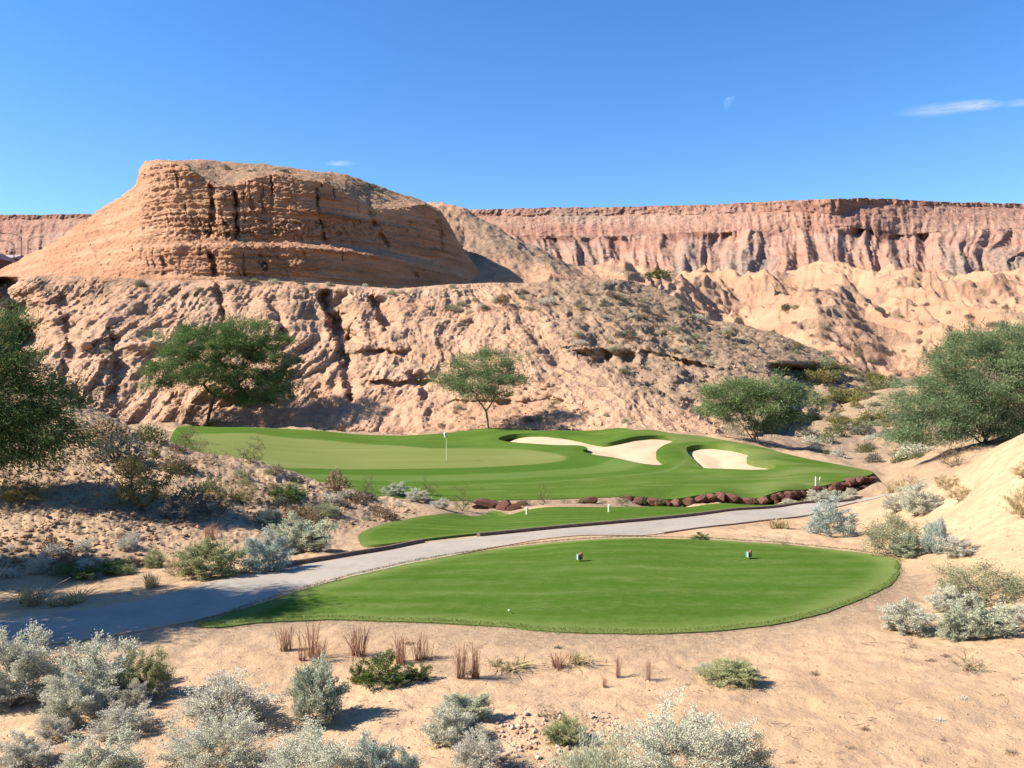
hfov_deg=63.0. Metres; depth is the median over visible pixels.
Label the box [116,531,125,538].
dry tuft
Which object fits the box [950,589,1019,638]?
sage shrub
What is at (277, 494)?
mound shrub
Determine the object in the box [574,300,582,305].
desert shrub
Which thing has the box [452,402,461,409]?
desert shrub
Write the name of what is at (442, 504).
pale dry shrub
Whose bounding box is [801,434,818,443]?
wash shrub
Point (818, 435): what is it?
wash shrub
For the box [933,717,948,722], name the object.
dry sprig
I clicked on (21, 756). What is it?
pale dry shrub
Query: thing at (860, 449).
wash shrub
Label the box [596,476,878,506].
boulder wall
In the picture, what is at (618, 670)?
red grass clump
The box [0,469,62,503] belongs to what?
creosote bush
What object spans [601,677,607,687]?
red grass clump
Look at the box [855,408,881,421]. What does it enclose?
creosote bush
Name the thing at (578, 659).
straw grass clump
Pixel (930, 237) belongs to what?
mesa
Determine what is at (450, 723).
silver shrub
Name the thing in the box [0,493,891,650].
path
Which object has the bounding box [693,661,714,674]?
feathery shrub
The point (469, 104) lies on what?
sky
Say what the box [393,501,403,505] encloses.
mound shrub
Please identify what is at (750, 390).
palo verde tree
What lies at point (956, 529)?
gravel
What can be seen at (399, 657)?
red grass clump
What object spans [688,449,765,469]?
bunker
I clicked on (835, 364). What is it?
creosote bush
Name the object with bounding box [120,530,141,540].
dry tuft
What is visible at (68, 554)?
dry tuft
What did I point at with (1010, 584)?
olive shrub
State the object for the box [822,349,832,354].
desert shrub
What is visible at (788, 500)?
silver shrub
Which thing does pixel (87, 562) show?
dry tuft
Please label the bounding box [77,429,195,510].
creosote bush
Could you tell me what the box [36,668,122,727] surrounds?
silver shrub
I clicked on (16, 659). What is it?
silver shrub
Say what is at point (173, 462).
mound bush
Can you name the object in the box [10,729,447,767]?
gravel
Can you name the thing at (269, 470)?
mound shrub
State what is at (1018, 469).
straw shrub
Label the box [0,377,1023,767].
ground
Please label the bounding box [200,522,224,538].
red grass clump
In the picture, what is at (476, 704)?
sage shrub
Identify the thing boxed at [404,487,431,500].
silver shrub
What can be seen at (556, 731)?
pale green shrub
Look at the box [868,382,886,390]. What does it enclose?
creosote bush
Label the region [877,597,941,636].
silver shrub
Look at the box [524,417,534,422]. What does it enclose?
desert shrub
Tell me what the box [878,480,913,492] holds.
straw grass clump
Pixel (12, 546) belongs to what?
dry tuft
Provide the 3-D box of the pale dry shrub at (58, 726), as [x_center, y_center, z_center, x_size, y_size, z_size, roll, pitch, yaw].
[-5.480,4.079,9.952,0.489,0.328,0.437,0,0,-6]
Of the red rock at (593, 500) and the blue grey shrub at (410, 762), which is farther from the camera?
the red rock at (593, 500)
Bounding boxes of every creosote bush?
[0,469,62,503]
[41,560,70,575]
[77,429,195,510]
[192,473,236,499]
[225,472,261,503]
[519,499,534,505]
[573,496,589,503]
[615,493,628,504]
[792,341,802,346]
[797,368,816,380]
[803,363,819,372]
[813,368,835,383]
[814,413,825,420]
[817,354,834,367]
[823,414,833,421]
[827,369,844,379]
[827,386,838,394]
[827,412,841,416]
[829,360,842,368]
[831,385,859,402]
[831,390,848,401]
[839,363,850,371]
[847,394,862,402]
[847,426,865,434]
[849,400,858,406]
[852,385,873,393]
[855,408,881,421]
[857,421,869,428]
[861,424,876,435]
[862,392,870,398]
[863,414,881,422]
[865,370,879,379]
[866,419,882,425]
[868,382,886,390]
[869,374,893,385]
[873,409,893,421]
[878,379,905,387]
[884,374,897,382]
[884,411,907,422]
[889,392,904,397]
[895,409,913,421]
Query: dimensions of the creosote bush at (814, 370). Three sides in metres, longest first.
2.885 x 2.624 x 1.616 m
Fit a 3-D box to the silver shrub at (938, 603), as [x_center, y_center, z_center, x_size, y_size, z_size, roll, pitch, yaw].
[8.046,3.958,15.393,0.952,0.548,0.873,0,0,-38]
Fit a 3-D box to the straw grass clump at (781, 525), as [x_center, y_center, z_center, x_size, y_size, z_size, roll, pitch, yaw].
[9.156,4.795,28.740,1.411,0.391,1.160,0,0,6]
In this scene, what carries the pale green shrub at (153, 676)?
on the ground at (876, 677)
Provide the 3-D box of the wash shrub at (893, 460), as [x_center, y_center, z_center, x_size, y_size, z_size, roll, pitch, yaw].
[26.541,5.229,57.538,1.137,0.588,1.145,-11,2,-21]
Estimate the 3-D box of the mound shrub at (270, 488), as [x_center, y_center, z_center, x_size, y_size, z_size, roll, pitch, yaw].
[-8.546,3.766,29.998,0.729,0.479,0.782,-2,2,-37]
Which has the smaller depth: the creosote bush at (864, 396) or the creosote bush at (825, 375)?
the creosote bush at (864, 396)
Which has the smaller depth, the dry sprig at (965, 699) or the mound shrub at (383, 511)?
the dry sprig at (965, 699)
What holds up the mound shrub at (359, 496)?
on the ground at (876, 677)
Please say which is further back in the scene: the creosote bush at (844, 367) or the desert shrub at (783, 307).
the desert shrub at (783, 307)
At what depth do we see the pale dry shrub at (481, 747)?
9.00 m
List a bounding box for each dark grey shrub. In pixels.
[117,410,139,421]
[147,495,202,522]
[186,493,237,516]
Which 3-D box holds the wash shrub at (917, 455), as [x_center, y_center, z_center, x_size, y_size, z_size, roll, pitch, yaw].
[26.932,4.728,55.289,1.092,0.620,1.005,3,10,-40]
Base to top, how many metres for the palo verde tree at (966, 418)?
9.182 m
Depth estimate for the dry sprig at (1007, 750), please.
9.35 m
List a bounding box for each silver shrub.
[0,618,66,702]
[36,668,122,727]
[40,629,142,706]
[50,721,149,767]
[152,703,276,767]
[251,713,369,767]
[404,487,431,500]
[417,699,478,747]
[611,685,784,767]
[782,498,795,503]
[804,489,835,500]
[820,490,854,499]
[842,488,857,495]
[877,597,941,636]
[892,476,944,514]
[922,582,978,612]
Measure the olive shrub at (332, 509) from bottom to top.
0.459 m
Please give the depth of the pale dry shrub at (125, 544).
21.56 m
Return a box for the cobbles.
[0,419,427,573]
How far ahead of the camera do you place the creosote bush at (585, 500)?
40.80 m
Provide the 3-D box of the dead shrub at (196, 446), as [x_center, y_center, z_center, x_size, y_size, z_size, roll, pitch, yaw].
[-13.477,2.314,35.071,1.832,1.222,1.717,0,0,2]
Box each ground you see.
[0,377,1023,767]
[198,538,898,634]
[358,499,856,547]
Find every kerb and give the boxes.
[268,539,424,565]
[477,498,854,536]
[662,502,857,533]
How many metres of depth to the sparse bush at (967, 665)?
11.81 m
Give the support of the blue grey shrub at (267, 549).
on the ground at (876, 677)
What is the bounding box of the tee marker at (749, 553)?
[746,550,751,558]
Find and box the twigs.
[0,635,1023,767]
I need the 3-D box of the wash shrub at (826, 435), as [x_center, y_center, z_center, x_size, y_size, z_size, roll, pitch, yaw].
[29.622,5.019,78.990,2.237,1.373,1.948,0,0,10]
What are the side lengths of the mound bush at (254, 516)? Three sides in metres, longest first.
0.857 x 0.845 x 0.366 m
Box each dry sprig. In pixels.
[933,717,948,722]
[959,695,971,701]
[1005,747,1018,755]
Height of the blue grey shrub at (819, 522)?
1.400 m
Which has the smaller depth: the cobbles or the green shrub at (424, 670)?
the green shrub at (424, 670)
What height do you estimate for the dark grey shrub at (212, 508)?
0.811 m
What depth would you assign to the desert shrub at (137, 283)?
117.06 m
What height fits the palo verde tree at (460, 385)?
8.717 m
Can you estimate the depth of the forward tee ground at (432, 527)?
30.75 m
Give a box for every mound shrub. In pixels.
[233,468,247,478]
[236,477,249,485]
[263,468,275,475]
[266,482,282,494]
[269,463,284,474]
[269,491,287,502]
[272,496,290,506]
[282,480,300,495]
[283,502,315,519]
[287,471,305,483]
[302,509,323,525]
[316,491,341,501]
[319,512,334,519]
[321,468,353,491]
[335,497,350,508]
[347,486,368,504]
[357,490,378,501]
[368,507,400,520]
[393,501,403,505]
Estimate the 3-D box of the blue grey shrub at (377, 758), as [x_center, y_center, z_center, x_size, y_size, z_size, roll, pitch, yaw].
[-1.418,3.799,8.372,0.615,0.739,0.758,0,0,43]
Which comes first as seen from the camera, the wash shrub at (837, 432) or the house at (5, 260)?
the wash shrub at (837, 432)
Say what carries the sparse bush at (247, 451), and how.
on the ground at (876, 677)
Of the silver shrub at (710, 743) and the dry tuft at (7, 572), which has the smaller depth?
the silver shrub at (710, 743)
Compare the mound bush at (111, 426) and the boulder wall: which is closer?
the mound bush at (111, 426)
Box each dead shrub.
[168,429,208,451]
[193,449,232,464]
[534,702,560,719]
[900,474,924,486]
[906,627,928,637]
[908,638,917,647]
[936,438,967,466]
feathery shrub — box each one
[540,723,637,767]
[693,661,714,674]
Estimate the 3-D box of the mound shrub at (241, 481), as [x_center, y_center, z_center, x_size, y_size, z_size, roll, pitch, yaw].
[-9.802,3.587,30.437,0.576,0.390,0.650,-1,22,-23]
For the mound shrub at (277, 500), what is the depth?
28.60 m
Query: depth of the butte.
135.07 m
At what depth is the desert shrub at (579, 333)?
106.01 m
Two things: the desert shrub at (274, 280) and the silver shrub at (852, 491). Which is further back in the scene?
the desert shrub at (274, 280)
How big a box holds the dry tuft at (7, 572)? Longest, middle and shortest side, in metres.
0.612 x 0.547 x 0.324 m
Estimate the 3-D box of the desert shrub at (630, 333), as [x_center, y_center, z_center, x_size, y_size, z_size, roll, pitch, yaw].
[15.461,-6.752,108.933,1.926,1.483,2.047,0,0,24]
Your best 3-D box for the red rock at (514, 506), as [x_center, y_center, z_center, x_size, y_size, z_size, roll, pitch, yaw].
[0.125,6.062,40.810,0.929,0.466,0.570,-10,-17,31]
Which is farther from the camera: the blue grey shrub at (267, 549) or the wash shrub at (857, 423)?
the wash shrub at (857, 423)
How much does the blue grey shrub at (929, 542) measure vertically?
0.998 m
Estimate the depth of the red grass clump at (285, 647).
13.23 m
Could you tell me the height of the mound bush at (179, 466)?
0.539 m
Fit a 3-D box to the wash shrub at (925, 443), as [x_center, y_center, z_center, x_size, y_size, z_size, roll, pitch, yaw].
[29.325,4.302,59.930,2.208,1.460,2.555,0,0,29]
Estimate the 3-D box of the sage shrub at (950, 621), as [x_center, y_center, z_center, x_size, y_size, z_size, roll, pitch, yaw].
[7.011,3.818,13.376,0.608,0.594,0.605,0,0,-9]
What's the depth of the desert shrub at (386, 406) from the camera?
94.05 m
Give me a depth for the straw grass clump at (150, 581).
17.68 m
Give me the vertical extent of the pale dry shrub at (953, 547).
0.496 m
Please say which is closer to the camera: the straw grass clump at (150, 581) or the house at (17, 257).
the straw grass clump at (150, 581)
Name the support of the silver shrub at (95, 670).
on the ground at (876, 677)
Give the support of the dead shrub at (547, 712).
on the ground at (876, 677)
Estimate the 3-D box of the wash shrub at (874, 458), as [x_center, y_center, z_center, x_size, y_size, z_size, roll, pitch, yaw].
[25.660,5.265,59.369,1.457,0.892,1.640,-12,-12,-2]
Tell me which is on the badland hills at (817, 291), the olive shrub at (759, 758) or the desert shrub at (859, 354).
the desert shrub at (859, 354)
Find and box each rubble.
[3,276,859,436]
[34,163,466,285]
[481,709,629,767]
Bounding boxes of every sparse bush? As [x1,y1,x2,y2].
[175,419,204,442]
[225,433,266,463]
[358,472,378,491]
[416,476,438,494]
[447,483,476,510]
[534,484,549,504]
[944,645,989,672]
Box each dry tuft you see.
[0,567,18,578]
[1,545,14,550]
[39,535,63,552]
[39,542,67,556]
[55,547,82,561]
[58,556,78,568]
[74,557,93,569]
[90,537,98,541]
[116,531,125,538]
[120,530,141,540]
[125,556,140,568]
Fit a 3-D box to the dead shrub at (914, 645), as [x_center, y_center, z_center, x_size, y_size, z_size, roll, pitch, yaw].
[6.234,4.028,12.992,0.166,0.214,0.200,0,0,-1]
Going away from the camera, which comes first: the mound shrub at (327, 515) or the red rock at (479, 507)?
the mound shrub at (327, 515)
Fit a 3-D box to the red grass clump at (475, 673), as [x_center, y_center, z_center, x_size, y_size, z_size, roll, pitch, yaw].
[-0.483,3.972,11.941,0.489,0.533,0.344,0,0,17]
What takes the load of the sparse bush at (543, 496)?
on the ground at (876, 677)
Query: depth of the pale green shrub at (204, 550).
18.39 m
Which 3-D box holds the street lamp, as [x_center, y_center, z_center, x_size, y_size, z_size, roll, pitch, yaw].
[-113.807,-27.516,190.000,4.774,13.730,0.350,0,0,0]
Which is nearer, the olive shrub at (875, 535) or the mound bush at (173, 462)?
the olive shrub at (875, 535)
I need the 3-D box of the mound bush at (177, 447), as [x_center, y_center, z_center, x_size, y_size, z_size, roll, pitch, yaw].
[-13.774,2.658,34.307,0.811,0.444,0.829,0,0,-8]
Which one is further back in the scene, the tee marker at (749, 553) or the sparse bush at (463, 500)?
the sparse bush at (463, 500)
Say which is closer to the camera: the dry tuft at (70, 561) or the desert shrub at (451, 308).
the dry tuft at (70, 561)
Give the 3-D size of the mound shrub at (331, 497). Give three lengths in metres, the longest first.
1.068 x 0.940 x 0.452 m
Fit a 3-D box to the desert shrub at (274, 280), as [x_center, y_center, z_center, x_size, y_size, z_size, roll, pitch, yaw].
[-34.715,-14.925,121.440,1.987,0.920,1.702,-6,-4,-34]
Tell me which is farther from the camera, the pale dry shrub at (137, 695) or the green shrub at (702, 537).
the green shrub at (702, 537)
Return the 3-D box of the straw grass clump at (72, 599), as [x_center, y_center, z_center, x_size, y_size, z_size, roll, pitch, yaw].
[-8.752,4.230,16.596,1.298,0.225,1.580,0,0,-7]
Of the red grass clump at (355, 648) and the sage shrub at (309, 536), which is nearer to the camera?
the red grass clump at (355, 648)
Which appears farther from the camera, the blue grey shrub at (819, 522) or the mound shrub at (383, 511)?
the mound shrub at (383, 511)
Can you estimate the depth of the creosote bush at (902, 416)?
87.03 m
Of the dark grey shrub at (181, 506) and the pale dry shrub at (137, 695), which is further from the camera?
the dark grey shrub at (181, 506)
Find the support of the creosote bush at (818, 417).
on the hill at (386, 329)
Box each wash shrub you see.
[793,425,814,436]
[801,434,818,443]
[805,443,823,450]
[806,429,821,438]
[816,430,837,442]
[818,437,835,443]
[823,422,848,437]
[829,446,845,457]
[831,417,849,430]
[850,419,866,427]
[854,442,874,452]
[861,434,874,440]
[863,440,875,449]
[863,452,883,463]
[889,456,902,463]
[893,446,911,457]
[896,448,916,461]
[902,440,934,458]
[904,435,937,448]
[910,450,924,458]
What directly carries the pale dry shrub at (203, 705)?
on the ground at (876, 677)
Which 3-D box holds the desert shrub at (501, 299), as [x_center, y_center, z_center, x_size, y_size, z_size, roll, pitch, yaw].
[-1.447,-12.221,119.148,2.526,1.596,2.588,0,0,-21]
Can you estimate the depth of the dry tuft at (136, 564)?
19.99 m
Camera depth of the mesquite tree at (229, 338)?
91.80 m
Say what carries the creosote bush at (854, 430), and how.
on the ground at (876, 677)
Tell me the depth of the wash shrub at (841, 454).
64.11 m
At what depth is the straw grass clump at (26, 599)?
16.65 m
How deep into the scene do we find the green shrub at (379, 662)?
11.65 m
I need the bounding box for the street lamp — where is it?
[1,233,21,257]
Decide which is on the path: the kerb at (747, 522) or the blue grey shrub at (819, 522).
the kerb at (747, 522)
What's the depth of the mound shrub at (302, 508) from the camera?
27.75 m
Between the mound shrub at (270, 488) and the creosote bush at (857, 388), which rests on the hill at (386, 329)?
the creosote bush at (857, 388)
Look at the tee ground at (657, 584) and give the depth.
16.98 m
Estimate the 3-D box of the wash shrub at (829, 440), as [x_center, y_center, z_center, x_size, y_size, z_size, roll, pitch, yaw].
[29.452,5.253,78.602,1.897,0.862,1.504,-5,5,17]
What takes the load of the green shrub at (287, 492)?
on the ground at (876, 677)
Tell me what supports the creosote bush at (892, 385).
on the hill at (386, 329)
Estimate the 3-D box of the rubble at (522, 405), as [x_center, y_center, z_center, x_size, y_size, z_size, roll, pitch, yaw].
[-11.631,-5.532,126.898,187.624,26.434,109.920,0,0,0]
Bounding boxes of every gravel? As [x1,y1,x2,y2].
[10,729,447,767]
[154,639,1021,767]
[743,450,1022,564]
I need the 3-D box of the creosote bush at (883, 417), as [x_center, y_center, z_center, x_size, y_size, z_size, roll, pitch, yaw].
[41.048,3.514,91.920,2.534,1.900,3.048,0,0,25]
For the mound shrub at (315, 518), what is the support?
on the ground at (876, 677)
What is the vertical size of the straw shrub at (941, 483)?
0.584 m
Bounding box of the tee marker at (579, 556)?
[576,552,582,559]
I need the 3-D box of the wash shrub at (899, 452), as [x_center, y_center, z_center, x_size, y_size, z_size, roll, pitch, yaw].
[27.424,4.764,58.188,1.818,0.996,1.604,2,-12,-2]
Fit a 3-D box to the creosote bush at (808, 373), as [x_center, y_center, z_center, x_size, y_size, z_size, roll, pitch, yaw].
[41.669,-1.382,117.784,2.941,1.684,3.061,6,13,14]
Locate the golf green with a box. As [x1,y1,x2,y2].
[170,426,872,506]
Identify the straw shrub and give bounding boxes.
[162,556,190,574]
[933,473,957,489]
[942,479,971,500]
[1000,483,1023,518]
[1009,461,1023,476]
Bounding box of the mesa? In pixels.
[0,198,1023,277]
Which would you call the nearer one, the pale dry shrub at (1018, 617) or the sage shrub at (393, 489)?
the pale dry shrub at (1018, 617)
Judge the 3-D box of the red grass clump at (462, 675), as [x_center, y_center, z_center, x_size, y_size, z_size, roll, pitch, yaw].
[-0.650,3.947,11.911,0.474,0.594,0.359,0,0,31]
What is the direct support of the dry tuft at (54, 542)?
on the ground at (876, 677)
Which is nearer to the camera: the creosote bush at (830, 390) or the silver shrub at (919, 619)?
the silver shrub at (919, 619)
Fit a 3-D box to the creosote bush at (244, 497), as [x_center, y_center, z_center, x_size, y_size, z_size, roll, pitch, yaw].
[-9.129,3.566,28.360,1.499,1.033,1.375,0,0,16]
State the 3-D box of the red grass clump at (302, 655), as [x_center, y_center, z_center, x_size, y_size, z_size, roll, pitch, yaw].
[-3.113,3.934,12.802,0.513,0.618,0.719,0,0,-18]
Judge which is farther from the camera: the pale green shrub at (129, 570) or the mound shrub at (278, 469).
the mound shrub at (278, 469)
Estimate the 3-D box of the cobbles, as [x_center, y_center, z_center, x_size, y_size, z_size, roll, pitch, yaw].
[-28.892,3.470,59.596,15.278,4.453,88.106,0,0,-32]
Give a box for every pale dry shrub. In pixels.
[0,671,41,711]
[0,727,60,767]
[23,552,52,573]
[26,712,70,740]
[72,539,93,552]
[82,698,158,741]
[115,534,138,549]
[116,677,156,708]
[171,666,286,730]
[336,489,353,498]
[429,498,450,508]
[449,722,504,767]
[880,485,902,511]
[934,536,983,556]
[998,604,1023,623]
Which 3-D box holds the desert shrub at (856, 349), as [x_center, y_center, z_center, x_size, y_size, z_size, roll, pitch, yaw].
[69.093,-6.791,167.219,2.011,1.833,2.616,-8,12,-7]
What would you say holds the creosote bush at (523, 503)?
on the ground at (876, 677)
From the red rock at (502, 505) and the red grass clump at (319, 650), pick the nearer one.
the red grass clump at (319, 650)
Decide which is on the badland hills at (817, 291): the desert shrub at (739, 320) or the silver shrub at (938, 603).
the desert shrub at (739, 320)
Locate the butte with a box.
[0,159,480,288]
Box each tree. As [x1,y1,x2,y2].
[0,286,126,485]
[131,311,315,424]
[418,343,537,428]
[642,266,675,279]
[683,362,838,442]
[855,308,1023,453]
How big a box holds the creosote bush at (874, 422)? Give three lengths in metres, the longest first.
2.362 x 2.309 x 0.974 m
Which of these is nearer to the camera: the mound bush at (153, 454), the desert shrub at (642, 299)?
the mound bush at (153, 454)
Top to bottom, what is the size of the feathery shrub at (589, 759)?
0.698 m
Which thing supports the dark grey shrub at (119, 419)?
on the hill at (386, 329)
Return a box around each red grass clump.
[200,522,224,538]
[273,621,294,651]
[294,617,323,660]
[310,638,328,662]
[340,622,373,657]
[391,631,427,664]
[409,633,447,660]
[450,640,478,679]
[465,642,493,678]
[550,652,568,670]
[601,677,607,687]
[613,656,621,677]
[643,658,650,680]
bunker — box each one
[508,437,671,464]
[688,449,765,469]
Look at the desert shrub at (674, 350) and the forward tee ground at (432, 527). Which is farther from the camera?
the desert shrub at (674, 350)
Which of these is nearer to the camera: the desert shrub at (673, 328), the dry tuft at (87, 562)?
the dry tuft at (87, 562)
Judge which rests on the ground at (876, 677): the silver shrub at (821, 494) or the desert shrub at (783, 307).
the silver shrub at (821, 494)
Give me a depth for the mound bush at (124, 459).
29.84 m
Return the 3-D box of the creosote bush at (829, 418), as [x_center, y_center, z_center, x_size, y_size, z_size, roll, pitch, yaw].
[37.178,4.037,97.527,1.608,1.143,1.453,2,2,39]
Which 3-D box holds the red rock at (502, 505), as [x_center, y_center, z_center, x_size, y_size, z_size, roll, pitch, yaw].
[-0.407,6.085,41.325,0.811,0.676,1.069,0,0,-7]
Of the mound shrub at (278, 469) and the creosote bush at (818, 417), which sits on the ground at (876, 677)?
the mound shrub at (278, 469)
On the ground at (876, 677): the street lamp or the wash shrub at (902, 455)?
the wash shrub at (902, 455)
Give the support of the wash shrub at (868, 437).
on the ground at (876, 677)
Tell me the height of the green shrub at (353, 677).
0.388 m
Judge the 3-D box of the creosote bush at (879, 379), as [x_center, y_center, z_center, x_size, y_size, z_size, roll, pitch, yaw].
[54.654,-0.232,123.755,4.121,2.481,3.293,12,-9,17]
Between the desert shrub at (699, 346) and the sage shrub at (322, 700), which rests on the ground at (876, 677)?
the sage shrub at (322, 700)
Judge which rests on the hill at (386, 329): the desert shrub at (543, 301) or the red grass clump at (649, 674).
the desert shrub at (543, 301)
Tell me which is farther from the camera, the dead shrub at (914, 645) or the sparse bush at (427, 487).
the sparse bush at (427, 487)
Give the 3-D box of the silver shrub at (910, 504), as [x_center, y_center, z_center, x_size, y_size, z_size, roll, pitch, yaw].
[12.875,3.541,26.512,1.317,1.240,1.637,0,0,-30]
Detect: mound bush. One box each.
[81,417,131,436]
[85,428,145,462]
[112,460,142,477]
[117,455,133,468]
[133,423,169,443]
[146,450,162,457]
[157,449,197,473]
[164,460,196,472]
[167,443,186,453]
[171,482,209,507]
[197,479,216,491]
[250,510,266,519]
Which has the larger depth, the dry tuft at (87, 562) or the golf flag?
the golf flag
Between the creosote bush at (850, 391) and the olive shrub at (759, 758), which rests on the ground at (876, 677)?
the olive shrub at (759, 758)
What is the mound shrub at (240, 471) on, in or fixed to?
on the ground at (876, 677)
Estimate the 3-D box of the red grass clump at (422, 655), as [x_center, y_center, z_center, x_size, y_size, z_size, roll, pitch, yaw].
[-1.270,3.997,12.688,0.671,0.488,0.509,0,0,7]
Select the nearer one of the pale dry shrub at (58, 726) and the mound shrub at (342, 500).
the pale dry shrub at (58, 726)
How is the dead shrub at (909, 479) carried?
on the ground at (876, 677)
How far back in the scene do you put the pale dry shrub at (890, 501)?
28.66 m
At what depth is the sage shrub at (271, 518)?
26.52 m
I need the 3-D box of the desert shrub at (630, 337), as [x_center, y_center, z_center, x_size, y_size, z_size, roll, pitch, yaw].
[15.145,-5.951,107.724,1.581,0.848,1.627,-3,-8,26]
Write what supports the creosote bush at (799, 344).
on the hill at (386, 329)
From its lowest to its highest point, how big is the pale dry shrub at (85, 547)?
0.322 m
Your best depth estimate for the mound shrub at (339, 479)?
33.17 m
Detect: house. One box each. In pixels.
[0,254,16,268]
[6,255,23,260]
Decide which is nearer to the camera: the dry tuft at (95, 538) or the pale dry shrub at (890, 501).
the dry tuft at (95, 538)
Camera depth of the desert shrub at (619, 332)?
108.31 m
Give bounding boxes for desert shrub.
[133,279,146,286]
[267,278,278,283]
[380,404,391,408]
[388,289,396,294]
[445,304,458,310]
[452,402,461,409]
[495,293,509,302]
[518,287,525,293]
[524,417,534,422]
[536,297,546,305]
[543,294,556,303]
[572,340,586,345]
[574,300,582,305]
[574,331,583,336]
[613,330,624,335]
[619,368,628,373]
[623,335,634,340]
[625,326,637,335]
[639,296,647,302]
[640,313,649,318]
[641,306,651,312]
[669,325,678,330]
[669,347,680,352]
[683,347,690,352]
[690,334,700,339]
[693,344,703,349]
[696,313,704,320]
[706,358,714,364]
[734,317,743,323]
[780,303,790,311]
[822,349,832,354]
[852,346,861,353]
[853,351,863,356]
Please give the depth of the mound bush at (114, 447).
30.35 m
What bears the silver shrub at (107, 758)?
on the ground at (876, 677)
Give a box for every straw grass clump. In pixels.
[8,578,68,605]
[38,584,101,607]
[139,569,166,588]
[471,651,551,676]
[525,649,601,667]
[758,518,794,528]
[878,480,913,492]
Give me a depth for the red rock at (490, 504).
41.57 m
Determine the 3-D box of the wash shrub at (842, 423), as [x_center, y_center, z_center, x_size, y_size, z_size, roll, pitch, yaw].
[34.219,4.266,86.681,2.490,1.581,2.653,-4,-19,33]
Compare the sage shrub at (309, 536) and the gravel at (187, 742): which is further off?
the sage shrub at (309, 536)
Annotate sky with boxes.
[0,0,1023,214]
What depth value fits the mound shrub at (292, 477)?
32.68 m
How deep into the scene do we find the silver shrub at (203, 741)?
8.91 m
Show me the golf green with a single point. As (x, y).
(490, 463)
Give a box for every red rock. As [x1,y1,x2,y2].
[472,505,487,508]
[473,498,498,508]
[496,500,510,510]
[506,503,521,510]
[581,497,597,503]
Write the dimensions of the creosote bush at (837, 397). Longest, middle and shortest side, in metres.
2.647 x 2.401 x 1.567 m
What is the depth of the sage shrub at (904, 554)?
19.61 m
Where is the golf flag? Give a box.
[444,431,446,460]
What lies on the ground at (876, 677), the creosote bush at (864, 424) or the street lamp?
the creosote bush at (864, 424)
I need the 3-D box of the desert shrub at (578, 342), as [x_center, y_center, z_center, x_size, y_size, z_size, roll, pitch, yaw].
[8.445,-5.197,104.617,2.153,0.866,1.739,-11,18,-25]
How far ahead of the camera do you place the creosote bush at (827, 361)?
123.92 m
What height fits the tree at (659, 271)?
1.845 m
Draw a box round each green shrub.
[52,558,131,580]
[112,563,138,575]
[115,645,176,697]
[142,547,165,568]
[170,534,249,580]
[268,480,312,503]
[347,657,373,684]
[354,647,419,690]
[380,675,414,689]
[403,661,432,680]
[541,710,587,745]
[689,532,710,539]
[691,657,761,688]
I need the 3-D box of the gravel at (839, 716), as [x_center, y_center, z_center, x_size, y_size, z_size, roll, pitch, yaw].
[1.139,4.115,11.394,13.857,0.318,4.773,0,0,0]
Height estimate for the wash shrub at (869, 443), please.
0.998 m
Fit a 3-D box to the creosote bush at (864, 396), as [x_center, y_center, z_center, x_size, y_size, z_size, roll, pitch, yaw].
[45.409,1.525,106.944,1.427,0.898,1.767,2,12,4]
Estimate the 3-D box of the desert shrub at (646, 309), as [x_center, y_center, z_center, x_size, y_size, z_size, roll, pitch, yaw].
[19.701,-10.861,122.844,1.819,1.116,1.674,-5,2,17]
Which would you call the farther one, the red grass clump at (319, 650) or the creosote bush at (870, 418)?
the creosote bush at (870, 418)
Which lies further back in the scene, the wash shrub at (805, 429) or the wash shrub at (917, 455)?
the wash shrub at (805, 429)
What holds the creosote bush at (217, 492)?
on the ground at (876, 677)
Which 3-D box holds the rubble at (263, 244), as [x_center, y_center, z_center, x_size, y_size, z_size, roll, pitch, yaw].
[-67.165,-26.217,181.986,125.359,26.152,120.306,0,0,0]
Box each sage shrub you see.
[254,508,283,524]
[263,509,340,551]
[282,650,351,724]
[378,481,408,496]
[432,691,494,728]
[886,529,924,557]
[934,603,971,641]
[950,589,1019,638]
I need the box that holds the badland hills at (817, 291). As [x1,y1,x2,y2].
[427,202,1023,389]
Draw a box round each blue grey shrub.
[234,524,297,572]
[338,727,403,767]
[390,744,422,767]
[804,493,859,537]
[919,514,956,553]
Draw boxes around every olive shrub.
[301,502,344,516]
[713,726,773,767]
[860,509,926,555]
[924,557,1023,605]
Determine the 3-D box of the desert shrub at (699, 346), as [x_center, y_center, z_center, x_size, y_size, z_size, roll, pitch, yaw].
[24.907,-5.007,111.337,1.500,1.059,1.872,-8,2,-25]
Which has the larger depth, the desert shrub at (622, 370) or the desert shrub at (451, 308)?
the desert shrub at (451, 308)
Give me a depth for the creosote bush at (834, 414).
99.53 m
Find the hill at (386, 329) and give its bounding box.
[0,275,872,437]
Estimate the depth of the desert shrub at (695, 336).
115.23 m
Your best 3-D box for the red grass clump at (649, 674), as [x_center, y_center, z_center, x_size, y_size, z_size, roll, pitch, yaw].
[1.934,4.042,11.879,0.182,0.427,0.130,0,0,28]
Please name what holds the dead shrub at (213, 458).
on the ground at (876, 677)
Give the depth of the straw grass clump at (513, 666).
12.45 m
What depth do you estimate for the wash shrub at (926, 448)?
56.53 m
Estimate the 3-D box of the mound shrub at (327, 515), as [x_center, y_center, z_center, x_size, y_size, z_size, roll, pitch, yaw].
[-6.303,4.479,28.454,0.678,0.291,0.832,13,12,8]
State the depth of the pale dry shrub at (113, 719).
10.00 m

